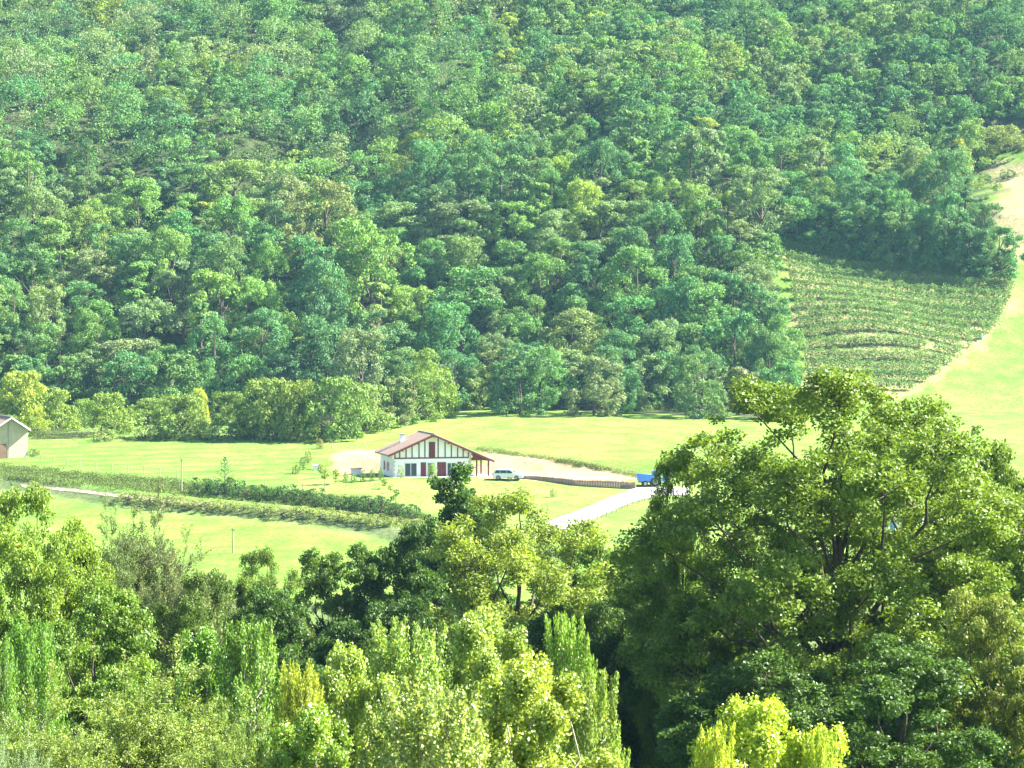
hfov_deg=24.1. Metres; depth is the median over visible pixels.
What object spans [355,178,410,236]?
broadleaf tree
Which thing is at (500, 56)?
broadleaf tree
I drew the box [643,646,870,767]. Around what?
broadleaf tree
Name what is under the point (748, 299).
broadleaf tree
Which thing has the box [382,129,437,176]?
broadleaf tree
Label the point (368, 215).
broadleaf tree
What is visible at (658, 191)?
broadleaf tree
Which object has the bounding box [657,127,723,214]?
broadleaf tree
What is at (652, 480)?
tractor
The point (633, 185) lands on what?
broadleaf tree
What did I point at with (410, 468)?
window
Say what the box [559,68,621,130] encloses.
broadleaf tree
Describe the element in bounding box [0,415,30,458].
barn
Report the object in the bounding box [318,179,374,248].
broadleaf tree
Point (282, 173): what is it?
broadleaf tree
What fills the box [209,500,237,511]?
hedge clump
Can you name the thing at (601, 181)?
broadleaf tree
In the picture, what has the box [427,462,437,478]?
garden shrub
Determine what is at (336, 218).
broadleaf tree
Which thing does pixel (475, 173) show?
broadleaf tree
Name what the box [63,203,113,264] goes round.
broadleaf tree
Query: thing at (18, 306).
broadleaf tree
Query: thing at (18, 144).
broadleaf tree
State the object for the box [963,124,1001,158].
bush
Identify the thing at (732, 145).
broadleaf tree
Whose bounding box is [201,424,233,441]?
bush
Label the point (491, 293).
broadleaf tree
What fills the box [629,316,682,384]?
broadleaf tree
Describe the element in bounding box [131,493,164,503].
hedge clump
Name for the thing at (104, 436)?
bush
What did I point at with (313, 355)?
broadleaf tree
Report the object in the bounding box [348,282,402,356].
conical tree
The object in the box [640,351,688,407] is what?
broadleaf tree
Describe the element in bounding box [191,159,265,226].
broadleaf tree
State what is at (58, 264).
broadleaf tree
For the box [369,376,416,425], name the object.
broadleaf tree
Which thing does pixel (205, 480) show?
bramble clump
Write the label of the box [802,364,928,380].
vine row
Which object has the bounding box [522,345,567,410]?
broadleaf tree
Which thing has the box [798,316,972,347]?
vine row
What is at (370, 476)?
garden shrub
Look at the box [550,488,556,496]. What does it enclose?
garden shrub
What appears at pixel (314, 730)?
broadleaf tree
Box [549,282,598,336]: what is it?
broadleaf tree
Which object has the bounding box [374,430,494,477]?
farmhouse
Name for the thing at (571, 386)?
broadleaf tree
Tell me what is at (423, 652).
poplar tree
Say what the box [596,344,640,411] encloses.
broadleaf tree
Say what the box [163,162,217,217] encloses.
broadleaf tree
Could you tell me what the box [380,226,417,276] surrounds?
broadleaf tree
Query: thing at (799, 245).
vine row
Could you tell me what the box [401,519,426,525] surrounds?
hedge clump
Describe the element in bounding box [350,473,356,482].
garden shrub
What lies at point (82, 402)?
bush
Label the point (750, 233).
broadleaf tree
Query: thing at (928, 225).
broadleaf tree
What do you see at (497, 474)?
car
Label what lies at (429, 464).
french door
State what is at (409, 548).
broadleaf tree
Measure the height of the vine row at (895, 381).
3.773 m
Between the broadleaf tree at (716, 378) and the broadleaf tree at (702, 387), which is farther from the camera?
the broadleaf tree at (716, 378)
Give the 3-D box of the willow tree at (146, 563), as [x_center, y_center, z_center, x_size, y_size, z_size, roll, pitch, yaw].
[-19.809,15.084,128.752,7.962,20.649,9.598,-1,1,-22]
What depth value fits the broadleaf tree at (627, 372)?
489.73 m
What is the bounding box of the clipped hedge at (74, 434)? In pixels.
[32,428,91,438]
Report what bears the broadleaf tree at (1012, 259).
on the ground at (980, 382)
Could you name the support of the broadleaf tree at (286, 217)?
on the ground at (980, 382)
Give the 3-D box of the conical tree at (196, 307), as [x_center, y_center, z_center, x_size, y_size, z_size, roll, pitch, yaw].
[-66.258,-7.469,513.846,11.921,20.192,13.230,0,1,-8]
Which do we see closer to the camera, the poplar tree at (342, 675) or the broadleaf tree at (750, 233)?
the poplar tree at (342, 675)
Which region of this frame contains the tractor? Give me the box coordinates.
[650,470,669,485]
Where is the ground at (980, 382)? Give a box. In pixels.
[0,0,1023,760]
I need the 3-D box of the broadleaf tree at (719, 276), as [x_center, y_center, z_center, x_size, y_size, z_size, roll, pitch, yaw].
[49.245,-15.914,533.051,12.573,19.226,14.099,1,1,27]
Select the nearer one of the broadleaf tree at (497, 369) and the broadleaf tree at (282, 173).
the broadleaf tree at (497, 369)
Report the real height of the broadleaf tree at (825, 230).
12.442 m
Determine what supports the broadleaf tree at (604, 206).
on the ground at (980, 382)
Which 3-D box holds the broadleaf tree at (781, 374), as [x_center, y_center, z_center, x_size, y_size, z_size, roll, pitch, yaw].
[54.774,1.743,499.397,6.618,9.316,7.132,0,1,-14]
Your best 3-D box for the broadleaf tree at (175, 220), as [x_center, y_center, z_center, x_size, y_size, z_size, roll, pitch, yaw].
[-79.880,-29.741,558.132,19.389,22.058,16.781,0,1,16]
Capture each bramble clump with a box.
[189,477,219,495]
[204,479,233,498]
[219,477,246,496]
[227,485,258,500]
[249,484,271,500]
[262,487,282,501]
[270,484,300,502]
[285,489,317,504]
[301,487,325,506]
[315,495,339,508]
[329,496,356,511]
[341,495,368,512]
[354,495,386,512]
[367,496,398,518]
[384,504,408,518]
[398,503,424,520]
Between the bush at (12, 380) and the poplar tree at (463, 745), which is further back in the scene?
the bush at (12, 380)
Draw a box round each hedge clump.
[113,491,146,502]
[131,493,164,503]
[152,494,182,505]
[167,497,203,507]
[185,500,219,510]
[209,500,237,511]
[230,502,255,512]
[248,503,274,515]
[264,506,300,517]
[283,506,317,518]
[304,507,336,520]
[325,509,350,521]
[342,511,370,522]
[362,513,390,526]
[379,516,410,526]
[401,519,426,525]
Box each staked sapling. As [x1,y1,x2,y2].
[318,464,323,473]
[321,468,328,482]
[332,469,338,483]
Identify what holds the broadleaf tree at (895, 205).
on the ground at (980, 382)
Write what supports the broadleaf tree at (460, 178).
on the ground at (980, 382)
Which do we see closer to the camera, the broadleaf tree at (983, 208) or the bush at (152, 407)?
the bush at (152, 407)
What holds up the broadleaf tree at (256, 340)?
on the ground at (980, 382)
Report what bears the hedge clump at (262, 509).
on the ground at (980, 382)
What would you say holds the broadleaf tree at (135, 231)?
on the ground at (980, 382)
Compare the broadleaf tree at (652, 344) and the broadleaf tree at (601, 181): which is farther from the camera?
the broadleaf tree at (601, 181)
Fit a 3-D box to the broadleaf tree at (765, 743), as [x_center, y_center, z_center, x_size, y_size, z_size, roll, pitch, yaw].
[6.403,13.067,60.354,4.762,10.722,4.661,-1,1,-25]
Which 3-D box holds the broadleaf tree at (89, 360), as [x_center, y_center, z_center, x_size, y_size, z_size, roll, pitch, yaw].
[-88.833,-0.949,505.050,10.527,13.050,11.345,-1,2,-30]
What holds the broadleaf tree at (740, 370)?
on the ground at (980, 382)
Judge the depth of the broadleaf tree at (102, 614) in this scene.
92.07 m
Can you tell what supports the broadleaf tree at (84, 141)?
on the ground at (980, 382)
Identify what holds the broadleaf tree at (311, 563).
on the ground at (980, 382)
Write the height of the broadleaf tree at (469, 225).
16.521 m
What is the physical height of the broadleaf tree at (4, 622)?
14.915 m
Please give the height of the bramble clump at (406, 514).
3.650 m
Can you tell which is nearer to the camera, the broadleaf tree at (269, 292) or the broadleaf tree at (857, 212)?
the broadleaf tree at (269, 292)
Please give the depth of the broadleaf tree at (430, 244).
554.95 m
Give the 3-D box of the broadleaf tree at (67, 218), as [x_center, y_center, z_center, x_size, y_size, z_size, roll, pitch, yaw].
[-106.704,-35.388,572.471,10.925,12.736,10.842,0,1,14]
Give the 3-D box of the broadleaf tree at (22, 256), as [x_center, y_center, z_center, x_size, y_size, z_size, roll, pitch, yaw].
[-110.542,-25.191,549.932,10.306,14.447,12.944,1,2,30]
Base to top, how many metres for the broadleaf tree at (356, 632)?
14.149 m
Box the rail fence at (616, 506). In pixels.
[584,492,668,521]
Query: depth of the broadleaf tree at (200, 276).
525.49 m
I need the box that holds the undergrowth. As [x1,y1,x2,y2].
[221,391,819,428]
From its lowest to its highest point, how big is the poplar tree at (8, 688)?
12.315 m
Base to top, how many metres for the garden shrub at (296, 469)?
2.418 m
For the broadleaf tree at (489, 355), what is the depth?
505.45 m
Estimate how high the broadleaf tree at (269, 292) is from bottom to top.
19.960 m
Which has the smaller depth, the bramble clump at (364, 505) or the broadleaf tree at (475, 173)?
the bramble clump at (364, 505)
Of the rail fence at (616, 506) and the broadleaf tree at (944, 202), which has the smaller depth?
the rail fence at (616, 506)
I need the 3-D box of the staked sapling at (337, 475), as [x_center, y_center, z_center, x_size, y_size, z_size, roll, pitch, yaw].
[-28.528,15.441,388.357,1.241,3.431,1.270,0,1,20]
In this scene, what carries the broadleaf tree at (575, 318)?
on the ground at (980, 382)
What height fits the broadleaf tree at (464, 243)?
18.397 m
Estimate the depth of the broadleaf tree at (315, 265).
526.27 m
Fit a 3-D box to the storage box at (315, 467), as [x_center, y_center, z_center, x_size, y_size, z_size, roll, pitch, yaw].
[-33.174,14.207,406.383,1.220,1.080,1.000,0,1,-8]
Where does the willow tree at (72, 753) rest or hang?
on the ground at (980, 382)
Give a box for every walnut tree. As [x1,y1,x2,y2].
[0,478,142,721]
[26,519,142,728]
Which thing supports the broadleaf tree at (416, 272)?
on the ground at (980, 382)
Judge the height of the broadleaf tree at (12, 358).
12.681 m
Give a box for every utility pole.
[181,458,181,490]
[230,527,234,552]
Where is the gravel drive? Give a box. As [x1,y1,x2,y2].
[548,487,688,528]
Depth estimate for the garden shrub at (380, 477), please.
390.81 m
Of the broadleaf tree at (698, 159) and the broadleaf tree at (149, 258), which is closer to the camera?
the broadleaf tree at (149, 258)
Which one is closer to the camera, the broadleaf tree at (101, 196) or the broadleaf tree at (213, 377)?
the broadleaf tree at (213, 377)
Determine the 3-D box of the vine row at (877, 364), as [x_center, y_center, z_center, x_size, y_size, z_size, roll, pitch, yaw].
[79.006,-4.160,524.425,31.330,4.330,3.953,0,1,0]
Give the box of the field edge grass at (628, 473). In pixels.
[29,435,643,478]
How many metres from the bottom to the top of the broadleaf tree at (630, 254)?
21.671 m
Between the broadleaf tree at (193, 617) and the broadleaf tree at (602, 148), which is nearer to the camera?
the broadleaf tree at (193, 617)
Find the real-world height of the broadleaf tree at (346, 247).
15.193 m
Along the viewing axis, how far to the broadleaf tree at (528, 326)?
521.37 m
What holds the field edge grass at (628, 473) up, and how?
on the ground at (980, 382)
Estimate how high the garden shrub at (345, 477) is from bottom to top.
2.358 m
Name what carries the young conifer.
on the ground at (980, 382)
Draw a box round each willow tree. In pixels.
[0,659,144,767]
[0,721,52,767]
[41,630,272,767]
[90,488,167,710]
[103,476,218,704]
[138,523,238,715]
[174,681,304,767]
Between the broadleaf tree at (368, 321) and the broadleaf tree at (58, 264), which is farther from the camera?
the broadleaf tree at (58, 264)
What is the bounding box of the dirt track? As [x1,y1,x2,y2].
[20,484,203,504]
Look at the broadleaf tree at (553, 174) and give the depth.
579.73 m
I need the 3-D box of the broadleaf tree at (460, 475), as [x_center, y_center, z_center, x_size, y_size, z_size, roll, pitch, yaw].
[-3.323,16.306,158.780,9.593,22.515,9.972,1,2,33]
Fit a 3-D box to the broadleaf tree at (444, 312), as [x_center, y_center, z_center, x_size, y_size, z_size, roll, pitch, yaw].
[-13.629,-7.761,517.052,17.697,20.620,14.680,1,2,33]
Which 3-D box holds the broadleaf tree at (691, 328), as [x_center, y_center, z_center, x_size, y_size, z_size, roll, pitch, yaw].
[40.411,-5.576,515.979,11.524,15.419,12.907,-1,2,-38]
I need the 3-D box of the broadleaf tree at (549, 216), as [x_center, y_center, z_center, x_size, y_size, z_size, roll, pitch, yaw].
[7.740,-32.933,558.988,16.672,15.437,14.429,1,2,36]
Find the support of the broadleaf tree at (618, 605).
on the ground at (980, 382)
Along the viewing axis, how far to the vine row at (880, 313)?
543.02 m
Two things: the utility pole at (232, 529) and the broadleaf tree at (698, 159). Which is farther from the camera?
the broadleaf tree at (698, 159)
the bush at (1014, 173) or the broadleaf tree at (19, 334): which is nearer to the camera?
the broadleaf tree at (19, 334)
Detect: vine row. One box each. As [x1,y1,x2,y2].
[782,241,1012,274]
[783,231,1000,259]
[784,276,1009,309]
[785,250,1015,282]
[785,258,1014,290]
[785,268,1012,300]
[790,285,1005,317]
[793,291,999,325]
[793,299,991,332]
[795,306,984,339]
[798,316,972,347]
[798,329,964,355]
[801,344,954,363]
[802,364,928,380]
[803,355,943,371]
[806,376,916,389]
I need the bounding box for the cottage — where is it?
[860,500,923,529]
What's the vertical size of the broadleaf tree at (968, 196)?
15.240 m
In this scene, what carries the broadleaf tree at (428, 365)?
on the ground at (980, 382)
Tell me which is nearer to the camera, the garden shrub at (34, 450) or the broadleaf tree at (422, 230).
the garden shrub at (34, 450)
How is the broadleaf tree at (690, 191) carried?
on the ground at (980, 382)
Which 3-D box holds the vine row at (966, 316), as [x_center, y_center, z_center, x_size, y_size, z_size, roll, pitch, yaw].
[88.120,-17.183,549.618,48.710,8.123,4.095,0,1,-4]
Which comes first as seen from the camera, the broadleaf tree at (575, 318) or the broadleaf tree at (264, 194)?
the broadleaf tree at (575, 318)
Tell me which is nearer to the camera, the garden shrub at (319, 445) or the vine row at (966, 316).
the garden shrub at (319, 445)
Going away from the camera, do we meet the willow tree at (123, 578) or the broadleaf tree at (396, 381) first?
the willow tree at (123, 578)
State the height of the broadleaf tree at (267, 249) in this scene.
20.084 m
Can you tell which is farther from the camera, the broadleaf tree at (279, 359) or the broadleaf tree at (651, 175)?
the broadleaf tree at (651, 175)
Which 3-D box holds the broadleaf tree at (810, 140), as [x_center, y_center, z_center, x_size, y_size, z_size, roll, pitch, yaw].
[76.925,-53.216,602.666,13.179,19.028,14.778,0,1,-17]
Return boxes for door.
[0,444,6,458]
[427,462,434,474]
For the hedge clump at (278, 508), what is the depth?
361.48 m
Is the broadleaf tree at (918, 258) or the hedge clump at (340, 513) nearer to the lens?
the hedge clump at (340, 513)
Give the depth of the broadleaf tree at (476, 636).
71.31 m
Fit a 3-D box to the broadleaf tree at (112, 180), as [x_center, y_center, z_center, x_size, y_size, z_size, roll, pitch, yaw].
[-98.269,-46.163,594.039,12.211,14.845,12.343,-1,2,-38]
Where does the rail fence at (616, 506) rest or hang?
on the ground at (980, 382)
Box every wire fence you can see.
[27,451,324,489]
[478,443,639,472]
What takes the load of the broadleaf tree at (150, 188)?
on the ground at (980, 382)
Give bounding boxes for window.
[404,463,416,476]
[447,462,455,475]
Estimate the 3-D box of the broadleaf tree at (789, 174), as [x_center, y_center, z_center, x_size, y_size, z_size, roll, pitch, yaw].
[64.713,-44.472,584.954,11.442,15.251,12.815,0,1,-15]
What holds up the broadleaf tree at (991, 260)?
on the ground at (980, 382)
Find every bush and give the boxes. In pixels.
[0,368,49,422]
[23,408,52,435]
[34,388,82,432]
[66,397,102,427]
[86,391,137,433]
[91,428,118,441]
[123,397,172,424]
[130,425,160,441]
[149,393,217,440]
[185,387,209,436]
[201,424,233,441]
[208,391,250,425]
[227,400,262,439]
[231,374,299,440]
[267,379,327,441]
[293,375,371,441]
[329,382,398,432]
[376,387,423,425]
[408,367,462,419]
[456,377,488,409]
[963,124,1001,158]
[977,173,991,182]
[984,124,1023,152]
[999,169,1017,179]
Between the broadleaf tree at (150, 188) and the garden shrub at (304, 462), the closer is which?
the garden shrub at (304, 462)
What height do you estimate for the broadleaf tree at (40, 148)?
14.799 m
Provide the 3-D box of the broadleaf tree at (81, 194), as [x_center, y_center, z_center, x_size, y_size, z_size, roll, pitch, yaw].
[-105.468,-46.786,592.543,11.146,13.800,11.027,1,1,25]
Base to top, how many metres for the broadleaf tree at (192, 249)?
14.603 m
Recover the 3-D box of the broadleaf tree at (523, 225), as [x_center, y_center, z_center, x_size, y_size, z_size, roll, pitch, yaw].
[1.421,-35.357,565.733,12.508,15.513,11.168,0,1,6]
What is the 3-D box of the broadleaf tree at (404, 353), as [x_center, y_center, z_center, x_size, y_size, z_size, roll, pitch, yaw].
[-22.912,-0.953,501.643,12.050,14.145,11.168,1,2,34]
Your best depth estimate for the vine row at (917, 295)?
555.16 m
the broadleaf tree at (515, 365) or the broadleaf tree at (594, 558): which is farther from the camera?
the broadleaf tree at (515, 365)
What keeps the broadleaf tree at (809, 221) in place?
on the ground at (980, 382)
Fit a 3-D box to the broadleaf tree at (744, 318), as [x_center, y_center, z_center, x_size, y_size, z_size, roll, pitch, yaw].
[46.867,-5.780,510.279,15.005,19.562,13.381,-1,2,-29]
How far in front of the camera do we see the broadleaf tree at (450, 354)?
501.51 m
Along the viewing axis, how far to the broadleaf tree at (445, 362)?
500.53 m
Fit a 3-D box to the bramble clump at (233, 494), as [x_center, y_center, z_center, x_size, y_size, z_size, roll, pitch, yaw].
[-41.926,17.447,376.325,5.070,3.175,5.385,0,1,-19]
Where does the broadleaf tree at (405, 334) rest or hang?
on the ground at (980, 382)
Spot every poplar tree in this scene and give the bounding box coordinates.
[0,616,69,767]
[0,632,21,754]
[157,622,258,767]
[203,615,289,766]
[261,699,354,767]
[270,657,324,767]
[310,639,410,767]
[353,615,468,767]
[355,675,518,767]
[455,649,623,767]
[537,611,601,762]
[553,669,630,767]
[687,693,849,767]
[688,719,735,767]
[801,727,837,767]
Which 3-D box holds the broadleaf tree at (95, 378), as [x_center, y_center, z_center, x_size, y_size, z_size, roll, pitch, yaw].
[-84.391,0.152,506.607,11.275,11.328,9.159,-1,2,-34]
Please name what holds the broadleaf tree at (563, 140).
on the ground at (980, 382)
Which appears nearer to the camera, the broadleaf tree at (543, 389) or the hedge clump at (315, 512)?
the hedge clump at (315, 512)
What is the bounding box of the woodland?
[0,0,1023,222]
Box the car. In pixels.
[492,469,523,479]
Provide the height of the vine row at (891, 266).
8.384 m
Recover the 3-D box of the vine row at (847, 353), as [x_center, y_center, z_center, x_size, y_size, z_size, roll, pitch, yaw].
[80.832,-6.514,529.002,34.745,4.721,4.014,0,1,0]
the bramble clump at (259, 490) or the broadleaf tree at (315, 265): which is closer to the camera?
the bramble clump at (259, 490)
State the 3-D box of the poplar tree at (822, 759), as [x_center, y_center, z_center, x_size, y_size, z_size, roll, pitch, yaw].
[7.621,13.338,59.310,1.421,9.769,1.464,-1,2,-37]
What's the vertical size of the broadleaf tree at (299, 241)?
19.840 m
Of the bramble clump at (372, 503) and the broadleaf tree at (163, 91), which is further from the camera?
the broadleaf tree at (163, 91)
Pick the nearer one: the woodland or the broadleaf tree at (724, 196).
the broadleaf tree at (724, 196)
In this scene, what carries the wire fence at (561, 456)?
on the ground at (980, 382)
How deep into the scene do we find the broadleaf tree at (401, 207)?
577.34 m
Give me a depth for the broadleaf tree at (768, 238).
554.00 m
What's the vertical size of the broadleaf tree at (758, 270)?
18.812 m
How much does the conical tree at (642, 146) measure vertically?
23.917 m
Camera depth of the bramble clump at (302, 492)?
372.32 m
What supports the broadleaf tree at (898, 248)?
on the ground at (980, 382)
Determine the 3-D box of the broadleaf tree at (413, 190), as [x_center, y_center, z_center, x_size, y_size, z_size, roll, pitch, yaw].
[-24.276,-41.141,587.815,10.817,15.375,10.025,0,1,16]
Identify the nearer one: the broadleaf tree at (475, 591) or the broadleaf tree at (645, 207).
the broadleaf tree at (475, 591)
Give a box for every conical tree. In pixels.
[104,261,172,339]
[134,167,178,218]
[177,302,225,379]
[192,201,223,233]
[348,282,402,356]
[519,182,561,243]
[601,109,651,199]
[692,130,732,192]
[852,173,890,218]
[940,125,973,185]
[955,176,983,213]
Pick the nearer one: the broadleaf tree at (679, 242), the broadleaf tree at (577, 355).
the broadleaf tree at (577, 355)
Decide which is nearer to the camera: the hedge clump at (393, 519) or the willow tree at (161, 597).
the willow tree at (161, 597)
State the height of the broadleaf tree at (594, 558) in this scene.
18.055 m
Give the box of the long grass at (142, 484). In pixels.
[0,459,429,524]
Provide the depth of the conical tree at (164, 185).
594.83 m
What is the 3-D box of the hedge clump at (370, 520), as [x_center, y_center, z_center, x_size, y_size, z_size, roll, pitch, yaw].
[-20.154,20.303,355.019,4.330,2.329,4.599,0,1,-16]
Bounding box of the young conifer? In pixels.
[214,456,237,482]
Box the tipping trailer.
[635,473,652,485]
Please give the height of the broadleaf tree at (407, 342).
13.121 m
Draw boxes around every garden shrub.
[28,448,40,456]
[291,464,299,474]
[299,456,307,470]
[304,450,311,462]
[316,438,324,448]
[343,471,348,481]
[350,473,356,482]
[360,470,365,481]
[369,469,374,481]
[378,467,384,479]
[381,479,387,485]
[392,489,399,499]
[397,465,404,477]
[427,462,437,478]
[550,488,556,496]
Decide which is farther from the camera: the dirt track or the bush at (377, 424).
the bush at (377, 424)
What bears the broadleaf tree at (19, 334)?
on the ground at (980, 382)
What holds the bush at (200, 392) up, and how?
on the ground at (980, 382)
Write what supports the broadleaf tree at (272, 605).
on the ground at (980, 382)
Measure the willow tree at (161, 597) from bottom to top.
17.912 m
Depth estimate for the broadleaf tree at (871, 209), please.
572.13 m
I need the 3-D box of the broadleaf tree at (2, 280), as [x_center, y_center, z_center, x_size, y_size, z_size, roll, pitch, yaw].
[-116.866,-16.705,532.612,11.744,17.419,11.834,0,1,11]
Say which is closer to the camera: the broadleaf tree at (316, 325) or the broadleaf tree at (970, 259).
the broadleaf tree at (316, 325)
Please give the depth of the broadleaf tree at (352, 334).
484.90 m
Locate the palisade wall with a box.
[519,475,635,488]
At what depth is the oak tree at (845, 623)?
107.05 m
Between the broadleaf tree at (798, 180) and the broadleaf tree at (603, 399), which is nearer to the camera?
the broadleaf tree at (603, 399)
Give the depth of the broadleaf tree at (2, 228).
570.49 m
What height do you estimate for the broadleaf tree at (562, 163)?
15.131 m
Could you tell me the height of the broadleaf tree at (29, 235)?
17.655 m
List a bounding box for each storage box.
[313,465,318,470]
[350,468,361,474]
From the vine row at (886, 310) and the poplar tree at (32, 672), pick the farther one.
the vine row at (886, 310)
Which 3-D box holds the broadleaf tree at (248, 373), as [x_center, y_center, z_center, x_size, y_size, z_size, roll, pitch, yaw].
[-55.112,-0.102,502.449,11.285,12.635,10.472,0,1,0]
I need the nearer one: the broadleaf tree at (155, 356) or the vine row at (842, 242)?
the broadleaf tree at (155, 356)
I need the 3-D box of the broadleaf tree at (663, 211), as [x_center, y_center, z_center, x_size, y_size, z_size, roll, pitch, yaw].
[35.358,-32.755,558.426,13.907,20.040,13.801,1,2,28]
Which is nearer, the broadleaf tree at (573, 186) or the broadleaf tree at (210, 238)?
the broadleaf tree at (210, 238)
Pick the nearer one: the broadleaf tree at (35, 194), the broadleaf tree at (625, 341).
the broadleaf tree at (625, 341)
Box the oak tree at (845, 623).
[598,364,1023,764]
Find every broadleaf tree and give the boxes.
[0,36,29,102]
[0,137,33,189]
[0,148,59,220]
[0,167,25,220]
[0,221,10,246]
[0,247,57,311]
[0,252,12,316]
[0,253,19,294]
[0,275,10,325]
[0,279,36,347]
[0,284,18,359]
[0,320,35,375]
[0,333,19,389]
[0,354,34,408]
[0,370,41,414]
[0,583,73,746]
[1,217,49,280]
[3,183,68,265]
[8,242,49,294]
[8,357,50,405]
[14,130,55,178]
[16,142,64,195]
[20,284,66,364]
[20,580,177,766]
[25,179,78,233]
[25,321,92,387]
[26,216,96,285]
[34,355,85,411]
[35,256,86,310]
[37,279,80,328]
[45,210,87,257]
[56,280,105,340]
[63,135,109,199]
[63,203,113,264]
[64,166,107,215]
[64,307,124,380]
[67,348,112,405]
[68,299,122,358]
[69,248,122,307]
[74,222,133,299]
[77,193,119,243]
[78,338,160,399]
[79,197,124,264]
[85,358,136,404]
[90,168,135,216]
[99,349,160,413]
[107,296,177,374]
[109,176,164,233]
[111,228,152,270]
[111,234,167,301]
[112,236,150,287]
[129,208,206,298]
[131,236,173,285]
[134,343,188,399]
[136,224,203,315]
[137,570,242,761]
[142,85,209,136]
[142,353,205,412]
[148,259,210,338]
[156,206,190,261]
[158,193,206,230]
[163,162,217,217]
[171,239,217,272]
[173,216,217,264]
[177,364,213,401]
[185,268,252,362]
[185,312,239,401]
[188,231,244,305]
[189,581,339,767]
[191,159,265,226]
[191,242,233,286]
[196,233,245,319]
[198,356,240,408]
[199,191,275,281]
[201,567,250,655]
[206,41,258,87]
[219,197,273,264]
[220,326,268,384]
[221,275,264,338]
[223,353,272,405]
[229,544,316,715]
[231,307,294,384]
[232,279,298,356]
[237,220,292,282]
[242,178,287,238]
[248,200,304,265]
[248,238,290,321]
[252,224,296,281]
[252,353,302,399]
[256,284,307,329]
[258,169,306,225]
[266,323,308,368]
[267,174,336,267]
[277,222,327,284]
[279,546,385,705]
[283,326,337,392]
[285,177,357,265]
[285,233,345,313]
[287,255,350,363]
[294,314,356,409]
[297,274,349,327]
[297,590,464,724]
[298,334,340,381]
[299,197,337,249]
[310,247,350,291]
[316,329,373,383]
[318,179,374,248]
[322,210,361,266]
[322,220,369,276]
[322,540,438,644]
[328,326,388,404]
[332,214,415,324]
[338,239,392,300]
[343,210,386,275]
[348,309,418,401]
[348,312,388,376]
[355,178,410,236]
[359,515,458,662]
[361,207,398,244]
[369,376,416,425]
[372,244,418,305]
[374,200,437,262]
[374,332,423,376]
[377,346,424,401]
[379,347,449,421]
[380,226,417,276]
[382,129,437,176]
[386,284,433,344]
[392,185,432,239]
[392,461,516,637]
[396,311,438,365]
[398,225,453,284]
[399,257,450,323]
[399,360,430,394]
[400,138,460,208]
[403,238,456,303]
[403,601,561,764]
[411,179,459,237]
[412,300,488,380]
[413,486,629,678]
[422,265,506,354]
[425,191,504,241]
[429,286,479,328]
[432,136,507,220]
[433,349,484,407]
[433,358,480,410]
[435,234,503,301]
[437,153,483,201]
[448,218,492,277]
[458,361,490,395]
[463,604,665,767]
[466,154,537,236]
[470,348,518,402]
[475,333,522,392]
[478,276,536,338]
[482,266,532,319]
[485,361,533,413]
[486,47,524,85]
[488,342,553,415]
[490,132,552,210]
[490,201,541,258]
[490,310,544,381]
[491,238,552,302]
[498,340,554,393]
[505,294,565,349]
[506,526,634,643]
[507,251,573,329]
[517,157,564,211]
[518,209,579,272]
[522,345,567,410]
[527,166,573,236]
[534,153,579,201]
[535,236,584,289]
[536,208,586,253]
[536,361,579,410]
[537,306,610,379]
[544,124,587,186]
[544,347,596,406]
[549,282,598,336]
[550,294,596,363]
[554,173,588,223]
[554,179,604,241]
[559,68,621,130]
[561,355,626,415]
[567,199,628,265]
[567,240,613,306]
[568,137,633,218]
[570,177,622,233]
[573,138,615,196]
[575,571,688,767]
[583,345,634,402]
[588,287,636,355]
[589,552,797,741]
[591,328,650,397]
[592,295,657,368]
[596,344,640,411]
[599,244,670,323]
[601,369,641,413]
[603,179,659,234]
[608,161,663,213]
[608,225,654,287]
[608,531,690,595]
[618,200,660,247]
[620,354,670,411]
[623,445,739,767]
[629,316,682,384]
[631,200,693,276]
[638,319,684,363]
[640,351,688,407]
[642,150,688,197]
[642,177,697,237]
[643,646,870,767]
[644,233,698,299]
[647,273,704,343]
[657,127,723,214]
[657,147,695,182]
[667,264,728,331]
[669,322,726,381]
[669,343,725,412]
[671,353,732,419]
[672,116,724,148]
[674,182,725,240]
[674,282,745,366]
[677,197,727,267]
[679,133,719,179]
[692,362,730,406]
[696,235,744,285]
[698,311,766,390]
[703,270,760,345]
[710,190,741,229]
[710,219,765,270]
[717,125,756,159]
[720,164,767,223]
[721,367,760,410]
[723,131,765,183]
[724,245,775,321]
[724,323,770,376]
[727,142,776,212]
[728,166,798,247]
[729,261,787,336]
[733,233,786,284]
[734,276,782,330]
[739,289,792,362]
[740,329,797,388]
[741,322,797,367]
[746,345,796,380]
[749,314,807,378]
[752,135,815,191]
[756,170,801,224]
[757,362,802,421]
[758,196,806,244]
[761,367,803,410]
[764,371,789,386]
[774,171,814,206]
[776,196,825,248]
[786,175,841,238]
[790,204,836,253]
[795,134,844,198]
[796,141,866,209]
[797,632,1023,767]
[802,199,854,252]
[821,207,868,252]
[834,158,869,203]
[834,201,882,257]
[838,180,884,236]
[851,209,901,261]
[862,167,906,208]
[863,209,917,265]
[869,169,916,239]
[878,187,925,255]
[880,212,931,260]
[887,145,949,207]
[891,165,929,222]
[900,212,944,269]
[905,424,1023,762]
[909,148,974,228]
[913,215,956,266]
[918,586,1023,767]
[920,192,970,268]
[931,215,973,274]
[939,162,975,210]
[946,223,997,276]
[963,202,1004,255]
[964,223,1006,268]
[972,226,1023,282]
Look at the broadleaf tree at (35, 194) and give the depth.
565.92 m
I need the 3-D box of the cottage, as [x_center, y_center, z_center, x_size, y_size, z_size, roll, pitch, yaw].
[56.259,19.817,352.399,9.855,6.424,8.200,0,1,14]

